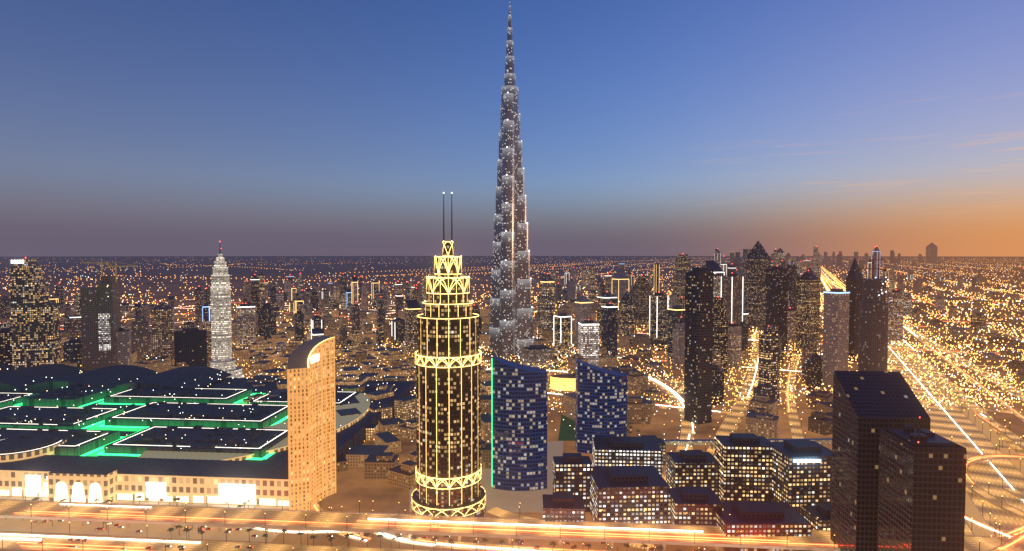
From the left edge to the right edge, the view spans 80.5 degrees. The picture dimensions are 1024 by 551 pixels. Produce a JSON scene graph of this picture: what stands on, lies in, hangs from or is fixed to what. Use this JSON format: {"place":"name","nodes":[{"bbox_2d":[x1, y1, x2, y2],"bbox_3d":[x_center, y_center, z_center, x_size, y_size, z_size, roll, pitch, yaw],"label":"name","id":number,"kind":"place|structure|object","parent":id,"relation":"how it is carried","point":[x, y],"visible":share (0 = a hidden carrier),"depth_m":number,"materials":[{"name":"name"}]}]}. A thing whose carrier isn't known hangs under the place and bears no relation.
{"place":"outdoors","nodes":[
{"label":"outdoors","id":0,"kind":"place"},
{"bbox_2d":[0,256,1023,550],"bbox_3d":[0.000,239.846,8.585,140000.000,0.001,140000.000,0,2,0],"label":"ground","id":1,"kind":"structure","parent":0,"point":[356,492],"depth_m":3253.11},
{"bbox_2d":[10,259,60,370],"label":"building","id":2,"kind":"structure","parent":1,"relation":"on","point":[35,328],"depth_m":1081.54,"materials":[{"name":"black glass"}]},
{"bbox_2d":[80,259,134,370],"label":"tower under construction","id":3,"kind":"structure","parent":1,"relation":"on","point":[100,318],"depth_m":1124.59,"materials":[{"name":"concrete"}]},
{"bbox_2d":[0,364,415,506],"bbox_3d":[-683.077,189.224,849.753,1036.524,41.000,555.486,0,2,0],"label":"shopping mall","id":4,"kind":"structure","parent":1,"relation":"on","point":[51,448],"depth_m":705.75},
{"bbox_2d":[210,249,241,377],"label":"skyscraper","id":5,"kind":"structure","parent":1,"relation":"on","point":[221,340],"depth_m":1124.91,"materials":[{"name":"stone"}]},
{"bbox_2d":[287,336,335,510],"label":"high-rise building","id":6,"kind":"structure","parent":1,"relation":"on","point":[311,420],"depth_m":572.78,"materials":[{"name":"stone"}]},
{"bbox_2d":[0,361,629,541],"bbox_3d":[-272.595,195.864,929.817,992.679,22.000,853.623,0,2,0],"label":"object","id":7,"kind":"structure","parent":1,"relation":"on","point":[524,501],"depth_m":568.04,"materials":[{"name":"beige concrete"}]},
{"bbox_2d":[13,499,710,550],"bbox_3d":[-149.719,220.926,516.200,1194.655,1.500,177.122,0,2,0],"label":"cars","id":8,"kind":"object","parent":1,"relation":"on","point":[181,547],"visible":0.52,"depth_m":506.46,"materials":[{"name":"white paint"}]},
{"bbox_2d":[6,385,809,550],"bbox_3d":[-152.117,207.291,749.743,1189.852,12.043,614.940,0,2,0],"label":"palm trees","id":9,"kind":"object","parent":1,"relation":"on","point":[660,547],"visible":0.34,"depth_m":495.55,"materials":[{"name":"green plant"}]},
{"bbox_2d":[411,194,485,516],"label":"crown tower","id":10,"kind":"structure","parent":1,"relation":"on","point":[448,413],"depth_m":529.45,"materials":[{"name":"black glass"}]},
{"bbox_2d":[489,0,533,360],"bbox_3d":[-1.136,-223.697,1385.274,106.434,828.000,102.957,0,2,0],"label":"skyscraper","id":11,"kind":"structure","parent":1,"relation":"on","point":[512,334],"depth_m":1380.04,"materials":[{"name":"metal"}]},
{"bbox_2d":[0,241,1023,550],"bbox_3d":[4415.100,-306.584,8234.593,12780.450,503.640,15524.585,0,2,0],"label":"city buildings","id":12,"kind":"structure","parent":1,"relation":"on","point":[750,485],"depth_m":1206.67,"materials":[{"name":"concrete"}]},
{"bbox_2d":[56,251,940,343],"bbox_3d":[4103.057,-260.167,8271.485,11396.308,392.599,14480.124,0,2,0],"label":"tower architectural lights","id":13,"kind":"object","parent":12,"relation":"on","point":[555,316],"visible":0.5,"depth_m":1554.77},
{"bbox_2d":[793,459,820,461],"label":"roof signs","id":14,"kind":"object","parent":12,"relation":"on","point":[806,460],"visible":1,"depth_m":541.56,"materials":[{"name":"white plastic"}]},
{"bbox_2d":[0,268,1023,550],"bbox_3d":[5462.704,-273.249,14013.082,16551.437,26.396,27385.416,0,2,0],"label":"roads","id":15,"kind":"structure","parent":1,"relation":"on","point":[994,478],"depth_m":525.05,"materials":[{"name":"asphalt"}]},
{"bbox_2d":[0,92,1023,544],"bbox_3d":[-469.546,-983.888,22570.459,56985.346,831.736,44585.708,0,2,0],"label":"city lights","id":16,"kind":"object","parent":1,"relation":"on","point":[834,278],"visible":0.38,"depth_m":1640.58},
{"bbox_2d":[61,273,1023,489],"bbox_3d":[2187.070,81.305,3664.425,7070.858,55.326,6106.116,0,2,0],"label":"city buildings","id":17,"kind":"structure","parent":1,"relation":"on","point":[379,459],"depth_m":1200.63,"materials":[{"name":"stone"}]},
{"bbox_2d":[663,438,831,448],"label":"metro link bridge","id":18,"kind":"structure","parent":1,"relation":"on","point":[686,442],"depth_m":741.15,"materials":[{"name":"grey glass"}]},
{"bbox_2d":[857,255,888,370],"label":"tower under construction","id":19,"kind":"structure","parent":1,"relation":"on","point":[873,330],"depth_m":1086.53,"materials":[{"name":"concrete"}]},
{"bbox_2d":[830,371,966,550],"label":"dark tower","id":20,"kind":"structure","parent":1,"relation":"on","point":[896,485],"depth_m":435.04,"materials":[{"name":"brown glass"}]},
{"bbox_2d":[0,0,1023,256],"label":"sky","id":21,"kind":"structure","parent":0,"point":[128,127],"materials":[{"name":"blue"}]},
{"bbox_2d":[492,355,546,490],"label":"high-rise building","id":22,"kind":"structure","parent":0,"point":[519,427],"depth_m":612.12,"materials":[{"name":"blue glass"}]},
{"bbox_2d":[575,358,626,453],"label":"high-rise building","id":23,"kind":"structure","parent":0,"point":[601,403],"depth_m":725.44,"materials":[{"name":"blue glass"}]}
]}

